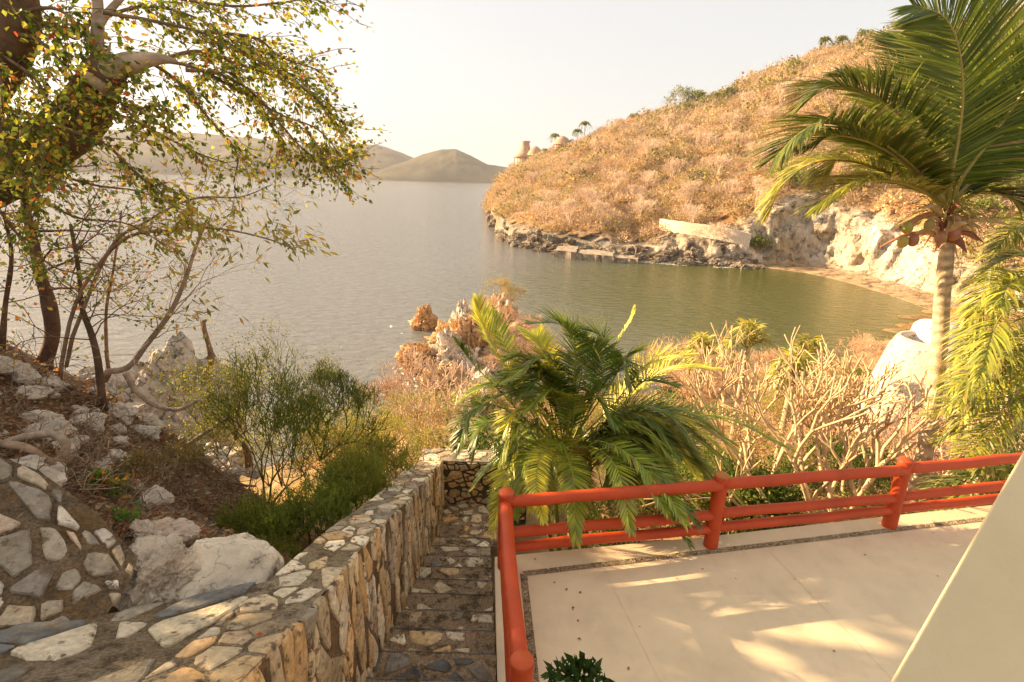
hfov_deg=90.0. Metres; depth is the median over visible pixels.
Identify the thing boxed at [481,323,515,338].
dry shrub
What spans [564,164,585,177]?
dry tree
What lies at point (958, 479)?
shrub
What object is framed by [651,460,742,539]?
green shrub
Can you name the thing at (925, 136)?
coconut palm
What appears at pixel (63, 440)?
root
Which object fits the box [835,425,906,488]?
yellow shrub
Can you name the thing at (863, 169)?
hill tree
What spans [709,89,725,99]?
hill tree
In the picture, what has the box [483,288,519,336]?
sea rock
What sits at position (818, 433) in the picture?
yellow shrub
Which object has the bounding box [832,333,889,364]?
dry shrub
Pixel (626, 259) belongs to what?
jetty block
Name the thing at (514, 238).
shore rock
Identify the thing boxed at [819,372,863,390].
dry shrub
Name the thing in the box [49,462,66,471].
stone
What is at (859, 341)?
dry shrub
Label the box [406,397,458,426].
yellow shrub
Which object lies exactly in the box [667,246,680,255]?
shore rock
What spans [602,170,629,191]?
dry tree
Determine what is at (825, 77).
dry tree
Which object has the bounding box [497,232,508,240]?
shore rock
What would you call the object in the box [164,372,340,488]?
feathery sapling
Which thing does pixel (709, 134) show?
dry tree
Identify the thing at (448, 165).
island hill
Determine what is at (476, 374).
sea rock
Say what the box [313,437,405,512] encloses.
pencil bush
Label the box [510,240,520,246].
shore rock
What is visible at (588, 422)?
yellow shrub
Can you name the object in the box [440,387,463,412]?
yellow shrub
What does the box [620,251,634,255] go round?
shore rock
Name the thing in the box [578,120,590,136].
ridge palm
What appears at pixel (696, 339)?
palm
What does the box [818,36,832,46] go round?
ridge palm
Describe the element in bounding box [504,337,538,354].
dry shrub
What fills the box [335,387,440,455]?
feathery sapling
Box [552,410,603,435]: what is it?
green shrub
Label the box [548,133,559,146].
ridge palm
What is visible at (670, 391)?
green shrub
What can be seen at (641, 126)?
dry scrub
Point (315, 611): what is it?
stone parapet
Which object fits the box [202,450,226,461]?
stone
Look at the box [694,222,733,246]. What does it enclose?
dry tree
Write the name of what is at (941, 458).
dry shrub
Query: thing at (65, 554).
retaining wall
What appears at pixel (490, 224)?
shore rock
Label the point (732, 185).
dry tree
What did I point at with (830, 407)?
frangipani tree
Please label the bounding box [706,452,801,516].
green shrub
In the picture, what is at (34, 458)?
slope rock
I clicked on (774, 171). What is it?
hill tree
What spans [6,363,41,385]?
slope rock
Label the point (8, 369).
slope rock
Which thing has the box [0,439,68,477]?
root
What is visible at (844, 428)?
dry shrub
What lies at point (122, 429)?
slope rock
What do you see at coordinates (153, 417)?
slope rock
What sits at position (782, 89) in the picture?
dry tree
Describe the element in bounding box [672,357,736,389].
dry shrub
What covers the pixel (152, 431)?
slope rock
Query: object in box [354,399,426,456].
yellow shrub
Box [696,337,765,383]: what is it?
dry shrub
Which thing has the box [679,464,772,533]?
green shrub
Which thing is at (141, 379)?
sea cliff rock
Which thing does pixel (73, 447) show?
slope rock
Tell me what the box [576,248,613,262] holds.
jetty block
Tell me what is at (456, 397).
shrub
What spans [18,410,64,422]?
slope rock
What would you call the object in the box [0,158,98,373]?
slender tree
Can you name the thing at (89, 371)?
slope rock
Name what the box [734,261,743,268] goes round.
shore rock
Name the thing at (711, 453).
green shrub
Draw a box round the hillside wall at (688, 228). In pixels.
[659,219,750,246]
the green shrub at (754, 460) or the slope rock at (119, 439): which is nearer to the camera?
the slope rock at (119, 439)
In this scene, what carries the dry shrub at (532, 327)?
on the sea rock at (484, 351)
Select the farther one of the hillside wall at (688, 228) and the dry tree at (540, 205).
the dry tree at (540, 205)
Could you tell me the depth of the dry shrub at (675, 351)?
39.63 m
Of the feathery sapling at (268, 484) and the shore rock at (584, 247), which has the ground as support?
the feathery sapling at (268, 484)
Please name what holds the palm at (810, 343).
on the ground
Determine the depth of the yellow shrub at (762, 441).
12.63 m
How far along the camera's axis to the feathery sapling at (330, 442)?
7.36 m
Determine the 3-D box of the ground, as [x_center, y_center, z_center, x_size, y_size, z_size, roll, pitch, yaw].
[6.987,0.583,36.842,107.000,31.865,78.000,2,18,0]
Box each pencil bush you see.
[201,337,346,504]
[205,488,299,538]
[207,474,324,547]
[256,358,403,460]
[257,514,301,558]
[262,470,363,544]
[294,453,386,520]
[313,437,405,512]
[351,431,417,495]
[363,437,430,488]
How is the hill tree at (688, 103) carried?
on the headland hill at (844, 242)
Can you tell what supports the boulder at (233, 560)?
on the ground
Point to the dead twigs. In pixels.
(79, 452)
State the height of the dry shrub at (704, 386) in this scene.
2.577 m
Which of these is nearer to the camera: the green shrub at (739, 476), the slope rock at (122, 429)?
the slope rock at (122, 429)
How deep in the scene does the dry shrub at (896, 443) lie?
13.53 m
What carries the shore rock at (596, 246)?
on the headland hill at (844, 242)
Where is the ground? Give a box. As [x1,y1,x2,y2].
[0,309,1023,639]
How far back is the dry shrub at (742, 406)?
18.80 m
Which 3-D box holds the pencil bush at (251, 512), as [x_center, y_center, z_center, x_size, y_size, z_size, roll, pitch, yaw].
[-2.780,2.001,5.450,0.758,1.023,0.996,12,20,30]
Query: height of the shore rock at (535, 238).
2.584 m
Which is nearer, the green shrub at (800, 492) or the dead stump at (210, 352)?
the dead stump at (210, 352)
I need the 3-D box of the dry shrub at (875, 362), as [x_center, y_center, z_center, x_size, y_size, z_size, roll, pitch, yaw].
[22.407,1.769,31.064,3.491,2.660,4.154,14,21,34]
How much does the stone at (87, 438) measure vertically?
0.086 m
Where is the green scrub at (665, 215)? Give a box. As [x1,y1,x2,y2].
[504,27,1000,261]
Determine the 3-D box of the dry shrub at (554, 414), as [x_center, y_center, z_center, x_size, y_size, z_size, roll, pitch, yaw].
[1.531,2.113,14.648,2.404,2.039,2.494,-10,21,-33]
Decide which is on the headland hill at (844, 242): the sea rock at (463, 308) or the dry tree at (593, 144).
the dry tree at (593, 144)
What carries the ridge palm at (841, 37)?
on the headland hill at (844, 242)
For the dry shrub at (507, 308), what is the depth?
43.30 m
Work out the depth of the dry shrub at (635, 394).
23.70 m
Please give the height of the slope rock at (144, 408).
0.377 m
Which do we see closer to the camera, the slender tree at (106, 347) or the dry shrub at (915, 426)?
the slender tree at (106, 347)
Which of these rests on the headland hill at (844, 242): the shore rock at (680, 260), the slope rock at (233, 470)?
the shore rock at (680, 260)
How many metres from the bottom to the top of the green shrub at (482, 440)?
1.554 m
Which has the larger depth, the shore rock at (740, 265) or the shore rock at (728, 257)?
the shore rock at (728, 257)
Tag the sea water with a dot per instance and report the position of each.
(404, 250)
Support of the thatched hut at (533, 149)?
on the headland hill at (844, 242)
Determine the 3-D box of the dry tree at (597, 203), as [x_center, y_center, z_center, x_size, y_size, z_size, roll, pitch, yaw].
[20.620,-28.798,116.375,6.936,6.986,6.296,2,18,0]
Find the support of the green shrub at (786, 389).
on the ground
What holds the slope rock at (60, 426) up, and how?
on the ground
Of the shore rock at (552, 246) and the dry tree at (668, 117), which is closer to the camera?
the shore rock at (552, 246)
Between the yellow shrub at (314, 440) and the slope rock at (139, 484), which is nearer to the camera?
the slope rock at (139, 484)
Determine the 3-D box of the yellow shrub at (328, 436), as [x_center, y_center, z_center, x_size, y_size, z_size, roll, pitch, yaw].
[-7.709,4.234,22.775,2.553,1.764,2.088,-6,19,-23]
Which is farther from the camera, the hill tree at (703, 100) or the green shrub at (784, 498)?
the hill tree at (703, 100)
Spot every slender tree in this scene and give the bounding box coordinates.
[0,155,177,410]
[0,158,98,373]
[2,99,144,369]
[39,158,217,368]
[58,190,338,378]
[64,130,320,367]
[75,147,272,391]
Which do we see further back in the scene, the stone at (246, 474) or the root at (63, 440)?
the stone at (246, 474)
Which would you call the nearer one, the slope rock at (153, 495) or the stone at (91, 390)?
the slope rock at (153, 495)
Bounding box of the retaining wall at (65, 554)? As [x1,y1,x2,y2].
[0,457,136,627]
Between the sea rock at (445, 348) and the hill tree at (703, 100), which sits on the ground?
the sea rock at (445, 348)
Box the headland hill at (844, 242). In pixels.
[488,17,1023,311]
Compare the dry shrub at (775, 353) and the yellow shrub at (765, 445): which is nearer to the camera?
the yellow shrub at (765, 445)
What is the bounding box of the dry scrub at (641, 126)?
[478,2,1023,271]
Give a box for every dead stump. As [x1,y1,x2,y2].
[201,319,214,377]
[241,440,253,467]
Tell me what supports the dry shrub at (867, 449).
on the ground
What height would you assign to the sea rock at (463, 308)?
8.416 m
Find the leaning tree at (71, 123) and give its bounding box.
[0,0,390,306]
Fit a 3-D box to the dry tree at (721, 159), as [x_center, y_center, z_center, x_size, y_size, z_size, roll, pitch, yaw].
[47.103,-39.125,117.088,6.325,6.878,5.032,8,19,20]
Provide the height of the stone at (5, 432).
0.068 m
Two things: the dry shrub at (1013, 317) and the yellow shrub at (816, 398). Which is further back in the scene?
the dry shrub at (1013, 317)
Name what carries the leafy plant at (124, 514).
on the ground
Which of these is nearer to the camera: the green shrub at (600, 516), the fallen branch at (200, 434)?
the fallen branch at (200, 434)
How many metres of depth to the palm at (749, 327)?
17.65 m
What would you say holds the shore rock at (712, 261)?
on the headland hill at (844, 242)
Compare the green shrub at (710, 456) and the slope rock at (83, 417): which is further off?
the green shrub at (710, 456)
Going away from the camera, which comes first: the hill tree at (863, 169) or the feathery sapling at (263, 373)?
the feathery sapling at (263, 373)
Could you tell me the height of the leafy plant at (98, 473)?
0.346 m
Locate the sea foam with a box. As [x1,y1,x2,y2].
[390,235,751,386]
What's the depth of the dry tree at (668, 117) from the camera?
170.95 m
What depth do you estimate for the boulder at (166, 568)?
3.21 m
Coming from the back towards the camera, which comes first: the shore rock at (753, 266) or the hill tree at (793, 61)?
the hill tree at (793, 61)
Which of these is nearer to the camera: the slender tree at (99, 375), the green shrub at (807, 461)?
the slender tree at (99, 375)
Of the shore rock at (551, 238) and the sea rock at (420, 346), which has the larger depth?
the shore rock at (551, 238)
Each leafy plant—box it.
[74,463,138,502]
[109,444,189,494]
[110,502,141,524]
[159,430,224,472]
[540,650,614,681]
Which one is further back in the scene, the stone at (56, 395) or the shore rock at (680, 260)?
the shore rock at (680, 260)
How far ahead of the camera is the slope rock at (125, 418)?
5.77 m
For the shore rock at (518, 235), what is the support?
on the headland hill at (844, 242)
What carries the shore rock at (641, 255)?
on the headland hill at (844, 242)
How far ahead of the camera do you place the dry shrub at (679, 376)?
33.90 m
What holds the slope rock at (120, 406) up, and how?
on the ground
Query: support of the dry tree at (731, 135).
on the headland hill at (844, 242)
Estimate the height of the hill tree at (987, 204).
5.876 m
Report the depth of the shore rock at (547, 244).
111.79 m
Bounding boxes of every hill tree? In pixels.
[660,84,694,106]
[674,100,694,110]
[686,88,706,103]
[689,170,710,179]
[695,96,709,105]
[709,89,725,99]
[718,82,742,105]
[749,234,772,252]
[757,164,807,191]
[784,57,809,70]
[790,164,831,191]
[838,160,884,191]
[853,28,873,40]
[955,194,1021,228]
[986,169,1023,200]
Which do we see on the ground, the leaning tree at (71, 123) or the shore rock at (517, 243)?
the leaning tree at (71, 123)
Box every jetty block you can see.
[554,244,578,258]
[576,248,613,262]
[613,254,638,263]
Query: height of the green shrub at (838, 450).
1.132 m
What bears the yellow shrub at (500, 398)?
on the ground
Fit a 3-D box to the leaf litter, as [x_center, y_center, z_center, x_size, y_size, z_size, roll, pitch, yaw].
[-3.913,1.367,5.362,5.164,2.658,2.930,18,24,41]
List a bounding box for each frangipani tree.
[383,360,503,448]
[642,343,1003,532]
[666,320,904,487]
[784,335,991,495]
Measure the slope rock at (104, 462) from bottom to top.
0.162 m
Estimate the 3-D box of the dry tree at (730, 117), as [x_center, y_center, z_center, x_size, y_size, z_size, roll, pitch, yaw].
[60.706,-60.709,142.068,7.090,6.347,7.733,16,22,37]
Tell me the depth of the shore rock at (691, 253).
101.47 m
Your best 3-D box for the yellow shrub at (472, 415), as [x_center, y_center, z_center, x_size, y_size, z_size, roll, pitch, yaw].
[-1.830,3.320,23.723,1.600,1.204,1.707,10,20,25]
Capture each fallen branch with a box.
[122,372,200,411]
[186,416,228,447]
[186,452,255,486]
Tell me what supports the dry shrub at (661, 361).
on the ground
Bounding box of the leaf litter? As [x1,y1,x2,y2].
[0,340,300,560]
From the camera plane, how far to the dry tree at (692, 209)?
104.72 m
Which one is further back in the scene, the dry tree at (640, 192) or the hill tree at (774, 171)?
the dry tree at (640, 192)
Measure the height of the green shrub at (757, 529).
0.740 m
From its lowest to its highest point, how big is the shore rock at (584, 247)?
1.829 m
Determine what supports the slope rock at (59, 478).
on the ground
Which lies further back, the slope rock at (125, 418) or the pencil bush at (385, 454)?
the pencil bush at (385, 454)
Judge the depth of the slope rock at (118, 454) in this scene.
4.86 m
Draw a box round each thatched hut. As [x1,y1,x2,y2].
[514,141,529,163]
[527,146,540,158]
[553,136,569,148]
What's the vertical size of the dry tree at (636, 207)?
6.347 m
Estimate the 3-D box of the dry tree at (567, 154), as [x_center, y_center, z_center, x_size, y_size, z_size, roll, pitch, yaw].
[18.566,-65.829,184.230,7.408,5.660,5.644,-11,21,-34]
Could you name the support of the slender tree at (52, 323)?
on the ground
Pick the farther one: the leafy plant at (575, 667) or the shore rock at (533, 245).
the shore rock at (533, 245)
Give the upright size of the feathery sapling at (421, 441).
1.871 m
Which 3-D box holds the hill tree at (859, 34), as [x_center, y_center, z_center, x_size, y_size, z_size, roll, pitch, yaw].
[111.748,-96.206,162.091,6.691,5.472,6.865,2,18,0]
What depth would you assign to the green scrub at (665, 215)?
132.89 m
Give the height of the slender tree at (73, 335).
2.468 m
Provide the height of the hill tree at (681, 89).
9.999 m
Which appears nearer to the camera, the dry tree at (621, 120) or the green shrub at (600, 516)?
the green shrub at (600, 516)
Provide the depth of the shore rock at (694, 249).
102.31 m
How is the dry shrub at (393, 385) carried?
on the ground
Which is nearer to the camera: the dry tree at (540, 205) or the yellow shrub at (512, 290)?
the yellow shrub at (512, 290)
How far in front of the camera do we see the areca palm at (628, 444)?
6.52 m
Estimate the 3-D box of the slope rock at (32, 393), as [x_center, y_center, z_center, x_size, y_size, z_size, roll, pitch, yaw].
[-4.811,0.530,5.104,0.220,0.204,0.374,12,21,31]
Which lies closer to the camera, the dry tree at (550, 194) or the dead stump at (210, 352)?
the dead stump at (210, 352)
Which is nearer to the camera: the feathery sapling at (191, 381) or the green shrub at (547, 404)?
the feathery sapling at (191, 381)
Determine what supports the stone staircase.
on the ground
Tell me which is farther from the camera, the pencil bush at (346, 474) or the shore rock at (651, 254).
the shore rock at (651, 254)
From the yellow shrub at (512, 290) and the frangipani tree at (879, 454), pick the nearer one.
the frangipani tree at (879, 454)
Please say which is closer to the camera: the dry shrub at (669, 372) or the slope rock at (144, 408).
the slope rock at (144, 408)
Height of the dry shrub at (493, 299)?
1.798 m
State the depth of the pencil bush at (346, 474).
6.25 m
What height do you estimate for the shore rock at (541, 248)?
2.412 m
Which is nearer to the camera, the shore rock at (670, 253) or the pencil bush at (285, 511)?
the pencil bush at (285, 511)
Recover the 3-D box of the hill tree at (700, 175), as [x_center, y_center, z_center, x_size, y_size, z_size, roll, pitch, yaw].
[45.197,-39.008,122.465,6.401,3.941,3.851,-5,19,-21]
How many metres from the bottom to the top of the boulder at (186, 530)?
0.407 m
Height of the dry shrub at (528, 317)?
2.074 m
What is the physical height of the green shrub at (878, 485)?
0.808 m
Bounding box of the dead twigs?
[0,329,266,509]
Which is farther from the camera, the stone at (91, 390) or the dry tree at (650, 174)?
the dry tree at (650, 174)
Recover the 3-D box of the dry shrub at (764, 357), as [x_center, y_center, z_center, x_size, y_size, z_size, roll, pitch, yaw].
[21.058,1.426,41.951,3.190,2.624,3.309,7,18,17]
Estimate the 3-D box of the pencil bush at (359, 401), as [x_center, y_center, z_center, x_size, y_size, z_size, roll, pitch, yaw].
[-2.514,0.940,7.401,1.904,1.657,1.402,-2,18,-12]
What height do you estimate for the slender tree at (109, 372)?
2.650 m
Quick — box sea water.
[0,172,932,467]
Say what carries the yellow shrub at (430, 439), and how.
on the ground
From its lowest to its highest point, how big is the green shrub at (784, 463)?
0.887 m
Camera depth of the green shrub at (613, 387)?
31.33 m
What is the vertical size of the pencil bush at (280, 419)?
2.182 m
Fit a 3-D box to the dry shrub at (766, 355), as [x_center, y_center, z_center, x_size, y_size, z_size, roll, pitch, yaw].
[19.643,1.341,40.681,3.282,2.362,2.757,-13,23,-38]
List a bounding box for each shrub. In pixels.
[287,428,334,450]
[306,450,341,481]
[308,422,354,452]
[330,422,370,456]
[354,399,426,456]
[355,344,457,432]
[392,405,481,469]
[404,386,452,427]
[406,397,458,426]
[437,408,529,450]
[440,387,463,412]
[444,378,500,413]
[454,405,488,419]
[471,399,499,417]
[479,275,519,296]
[480,348,499,371]
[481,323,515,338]
[482,295,502,307]
[484,386,516,409]
[491,299,526,320]
[501,281,528,300]
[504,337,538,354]
[507,310,544,327]
[518,392,605,435]
[520,318,558,342]
[529,399,553,415]
[547,398,611,475]
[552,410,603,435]
[561,500,642,547]
[600,377,647,403]
[609,379,663,403]
[611,464,683,526]
[632,342,697,391]
[638,390,722,449]
[642,334,727,383]
[645,361,711,397]
[650,385,683,404]
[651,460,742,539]
[652,350,697,389]
[652,457,710,507]
[653,335,727,360]
[657,360,736,402]
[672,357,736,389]
[672,435,758,472]
[672,445,730,475]
[676,370,720,396]
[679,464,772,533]
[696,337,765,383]
[696,450,794,510]
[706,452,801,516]
[717,408,834,471]
[720,516,782,534]
[721,396,811,456]
[722,457,792,531]
[725,452,771,471]
[727,382,807,430]
[737,427,798,467]
[738,347,777,369]
[743,392,782,409]
[748,503,804,531]
[749,346,779,369]
[749,381,811,421]
[752,395,793,424]
[761,451,829,488]
[763,404,891,469]
[763,465,827,512]
[764,343,785,360]
[766,453,824,495]
[769,486,812,527]
[770,379,812,402]
[774,409,910,469]
[788,427,909,481]
[789,432,882,481]
[790,374,848,420]
[790,403,938,488]
[813,436,896,492]
[817,481,926,518]
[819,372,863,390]
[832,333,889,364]
[832,361,873,394]
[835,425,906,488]
[838,322,888,359]
[847,352,877,370]
[857,399,995,456]
[858,461,927,500]
[861,377,1023,499]
[875,406,1023,485]
[879,408,961,455]
[994,299,1023,329]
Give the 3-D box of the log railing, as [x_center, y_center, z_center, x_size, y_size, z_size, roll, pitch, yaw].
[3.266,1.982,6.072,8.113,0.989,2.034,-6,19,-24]
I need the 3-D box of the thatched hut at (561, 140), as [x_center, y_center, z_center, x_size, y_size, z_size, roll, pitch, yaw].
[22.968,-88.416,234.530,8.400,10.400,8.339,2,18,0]
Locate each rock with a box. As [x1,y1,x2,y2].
[0,356,22,374]
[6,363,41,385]
[10,454,45,462]
[11,385,53,399]
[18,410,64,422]
[22,420,72,443]
[36,374,71,392]
[39,467,66,486]
[50,437,80,453]
[69,405,89,415]
[69,412,107,434]
[76,366,95,385]
[92,458,113,475]
[103,331,248,446]
[106,449,131,464]
[108,402,138,417]
[108,423,126,434]
[108,435,129,446]
[119,415,133,425]
[126,402,160,415]
[131,479,143,489]
[133,425,161,440]
[137,484,173,507]
[138,412,163,427]
[178,433,206,451]
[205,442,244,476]
[211,459,242,478]
[394,341,436,376]
[410,303,437,330]
[417,360,468,395]
[424,319,450,343]
[428,328,482,371]
[448,314,492,356]
[451,296,473,319]
[451,367,504,399]
[479,320,543,371]
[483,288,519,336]
[486,214,492,220]
[488,219,494,226]
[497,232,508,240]
[507,236,520,241]
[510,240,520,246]
[512,232,522,237]
[518,242,531,248]
[523,240,535,247]
[526,229,542,236]
[530,234,542,242]
[533,245,543,251]
[542,234,558,242]
[543,241,552,247]
[547,244,557,249]
[565,238,575,244]
[578,245,590,249]
[591,244,602,249]
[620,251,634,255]
[629,244,642,251]
[636,252,646,259]
[647,245,665,253]
[648,252,656,257]
[653,254,667,258]
[654,256,668,261]
[663,249,677,257]
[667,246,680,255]
[673,257,683,263]
[682,258,696,265]
[683,250,699,257]
[687,246,701,254]
[706,258,723,264]
[717,260,728,266]
[724,256,735,260]
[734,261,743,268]
[735,254,744,259]
[744,264,758,268]
[756,262,765,265]
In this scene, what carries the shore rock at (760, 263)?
on the headland hill at (844, 242)
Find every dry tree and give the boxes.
[523,171,536,185]
[530,201,558,222]
[541,189,559,205]
[552,197,578,225]
[555,151,571,161]
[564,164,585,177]
[575,185,607,208]
[588,139,603,152]
[588,199,617,229]
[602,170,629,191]
[610,117,625,131]
[624,183,648,204]
[625,196,657,216]
[633,137,661,154]
[638,169,658,190]
[659,112,675,129]
[663,157,685,179]
[669,123,693,142]
[672,179,704,209]
[677,203,706,222]
[694,129,719,152]
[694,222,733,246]
[706,154,734,183]
[707,178,744,201]
[717,109,743,131]
[722,129,753,148]
[738,90,754,112]
[745,137,781,158]
[749,175,777,210]
[756,101,788,125]
[774,81,796,107]
[813,64,839,94]
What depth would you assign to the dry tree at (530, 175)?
168.70 m
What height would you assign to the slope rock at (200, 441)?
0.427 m
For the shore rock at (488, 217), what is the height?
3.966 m
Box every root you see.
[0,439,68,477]
[4,429,70,462]
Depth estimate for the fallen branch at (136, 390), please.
6.12 m
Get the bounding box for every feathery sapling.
[140,337,310,456]
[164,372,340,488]
[184,396,343,486]
[206,315,348,486]
[215,399,374,503]
[270,402,414,486]
[293,389,418,481]
[323,399,457,481]
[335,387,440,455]
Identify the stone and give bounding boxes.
[0,429,8,436]
[13,461,48,468]
[48,393,60,398]
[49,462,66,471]
[70,435,89,443]
[85,385,96,395]
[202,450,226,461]
[241,463,263,479]
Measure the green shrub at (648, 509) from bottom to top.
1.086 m
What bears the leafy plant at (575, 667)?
on the ground
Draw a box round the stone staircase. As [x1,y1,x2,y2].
[365,503,497,681]
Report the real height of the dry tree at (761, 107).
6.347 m
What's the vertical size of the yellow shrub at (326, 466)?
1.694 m
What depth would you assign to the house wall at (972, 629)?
1.17 m
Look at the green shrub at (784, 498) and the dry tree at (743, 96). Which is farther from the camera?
the dry tree at (743, 96)
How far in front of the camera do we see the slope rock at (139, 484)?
4.68 m
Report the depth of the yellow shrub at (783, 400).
24.14 m
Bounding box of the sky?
[4,0,1023,166]
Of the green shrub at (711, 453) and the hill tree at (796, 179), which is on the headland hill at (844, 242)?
the hill tree at (796, 179)
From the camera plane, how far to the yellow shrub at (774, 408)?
25.53 m
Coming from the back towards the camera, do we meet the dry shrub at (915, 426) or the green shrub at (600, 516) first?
the dry shrub at (915, 426)
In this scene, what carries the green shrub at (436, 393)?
on the ground
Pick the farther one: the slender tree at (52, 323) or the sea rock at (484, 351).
the sea rock at (484, 351)
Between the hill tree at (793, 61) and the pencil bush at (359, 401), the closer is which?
the pencil bush at (359, 401)
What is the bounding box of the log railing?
[497,453,1021,681]
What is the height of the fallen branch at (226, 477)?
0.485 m
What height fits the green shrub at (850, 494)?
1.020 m
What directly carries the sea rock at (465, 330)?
on the ground
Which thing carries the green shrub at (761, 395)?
on the ground
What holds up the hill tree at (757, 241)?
on the headland hill at (844, 242)
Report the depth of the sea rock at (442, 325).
47.75 m
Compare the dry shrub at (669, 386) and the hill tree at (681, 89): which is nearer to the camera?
the dry shrub at (669, 386)
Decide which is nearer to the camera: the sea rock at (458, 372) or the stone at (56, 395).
the stone at (56, 395)
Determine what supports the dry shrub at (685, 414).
on the ground
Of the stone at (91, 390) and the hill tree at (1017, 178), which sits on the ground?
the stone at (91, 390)
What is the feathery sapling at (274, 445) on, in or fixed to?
on the ground
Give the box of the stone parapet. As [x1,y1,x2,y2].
[0,448,525,681]
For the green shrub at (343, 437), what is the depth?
18.82 m
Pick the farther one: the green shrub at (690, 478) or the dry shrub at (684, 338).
the dry shrub at (684, 338)
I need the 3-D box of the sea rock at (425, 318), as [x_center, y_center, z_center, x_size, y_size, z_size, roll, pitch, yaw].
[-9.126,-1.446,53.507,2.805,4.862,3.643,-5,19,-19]
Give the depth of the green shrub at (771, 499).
8.75 m
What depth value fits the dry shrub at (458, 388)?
13.17 m
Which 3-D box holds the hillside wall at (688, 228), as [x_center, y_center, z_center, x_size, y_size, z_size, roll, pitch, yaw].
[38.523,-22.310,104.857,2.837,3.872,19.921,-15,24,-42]
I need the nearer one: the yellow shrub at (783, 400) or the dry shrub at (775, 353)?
the yellow shrub at (783, 400)
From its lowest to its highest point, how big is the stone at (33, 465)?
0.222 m
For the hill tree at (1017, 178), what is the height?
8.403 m
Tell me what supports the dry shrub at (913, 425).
on the ground
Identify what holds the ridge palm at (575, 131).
on the headland hill at (844, 242)
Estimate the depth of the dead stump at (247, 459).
7.46 m
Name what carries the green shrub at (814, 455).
on the ground
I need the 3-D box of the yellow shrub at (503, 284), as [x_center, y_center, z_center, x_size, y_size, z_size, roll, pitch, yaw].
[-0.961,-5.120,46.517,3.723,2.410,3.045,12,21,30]
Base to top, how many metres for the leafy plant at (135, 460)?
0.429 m
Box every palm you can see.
[445,292,800,551]
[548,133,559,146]
[572,129,582,138]
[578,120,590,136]
[679,331,727,439]
[715,317,778,453]
[738,0,1023,514]
[765,345,822,467]
[784,333,830,424]
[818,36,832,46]
[834,35,849,45]
[914,246,1023,506]
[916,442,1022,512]
[964,210,1023,507]
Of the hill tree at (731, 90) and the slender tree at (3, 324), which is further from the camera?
the hill tree at (731, 90)
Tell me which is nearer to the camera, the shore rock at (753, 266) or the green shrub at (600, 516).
the green shrub at (600, 516)
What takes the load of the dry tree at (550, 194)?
on the headland hill at (844, 242)
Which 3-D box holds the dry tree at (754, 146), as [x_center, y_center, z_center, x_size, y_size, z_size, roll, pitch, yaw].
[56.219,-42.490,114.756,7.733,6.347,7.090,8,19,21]
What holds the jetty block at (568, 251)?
on the headland hill at (844, 242)
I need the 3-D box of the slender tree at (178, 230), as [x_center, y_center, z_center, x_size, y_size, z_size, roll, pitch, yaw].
[-3.364,-0.406,5.215,3.291,2.238,0.782,2,18,0]
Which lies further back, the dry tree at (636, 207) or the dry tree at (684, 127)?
the dry tree at (684, 127)
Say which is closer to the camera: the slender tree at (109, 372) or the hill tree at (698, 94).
the slender tree at (109, 372)
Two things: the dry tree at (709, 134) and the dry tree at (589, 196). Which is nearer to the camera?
the dry tree at (589, 196)
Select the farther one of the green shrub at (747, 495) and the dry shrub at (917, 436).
the dry shrub at (917, 436)
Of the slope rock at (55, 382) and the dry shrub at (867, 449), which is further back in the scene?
the dry shrub at (867, 449)
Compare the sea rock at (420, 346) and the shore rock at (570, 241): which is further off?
the shore rock at (570, 241)
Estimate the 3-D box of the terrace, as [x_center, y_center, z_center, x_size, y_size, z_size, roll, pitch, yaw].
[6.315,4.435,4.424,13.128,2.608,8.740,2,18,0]
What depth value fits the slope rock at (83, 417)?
5.17 m
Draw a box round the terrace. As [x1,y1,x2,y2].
[495,505,991,681]
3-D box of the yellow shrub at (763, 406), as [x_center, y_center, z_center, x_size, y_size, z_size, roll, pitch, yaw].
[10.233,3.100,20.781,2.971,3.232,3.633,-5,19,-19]
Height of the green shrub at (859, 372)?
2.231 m
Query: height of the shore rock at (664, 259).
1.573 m
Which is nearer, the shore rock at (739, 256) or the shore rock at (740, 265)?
the shore rock at (740, 265)
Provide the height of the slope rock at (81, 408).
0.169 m
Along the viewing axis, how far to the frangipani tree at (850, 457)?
8.32 m
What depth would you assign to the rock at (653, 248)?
105.58 m
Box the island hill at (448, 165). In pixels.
[360,149,506,182]
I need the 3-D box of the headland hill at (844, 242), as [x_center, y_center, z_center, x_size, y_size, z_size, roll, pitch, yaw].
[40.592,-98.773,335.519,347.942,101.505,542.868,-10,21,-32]
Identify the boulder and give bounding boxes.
[115,532,200,610]
[127,517,201,547]
[175,533,283,600]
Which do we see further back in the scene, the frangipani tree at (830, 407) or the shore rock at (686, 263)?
the shore rock at (686, 263)
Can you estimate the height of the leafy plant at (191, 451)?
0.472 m
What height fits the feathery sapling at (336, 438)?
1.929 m
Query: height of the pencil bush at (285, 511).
0.955 m
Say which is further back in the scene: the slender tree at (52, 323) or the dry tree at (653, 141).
the dry tree at (653, 141)
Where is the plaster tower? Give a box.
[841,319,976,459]
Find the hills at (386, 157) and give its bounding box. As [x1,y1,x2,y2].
[3,129,412,178]
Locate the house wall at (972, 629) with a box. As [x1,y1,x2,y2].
[891,451,1023,681]

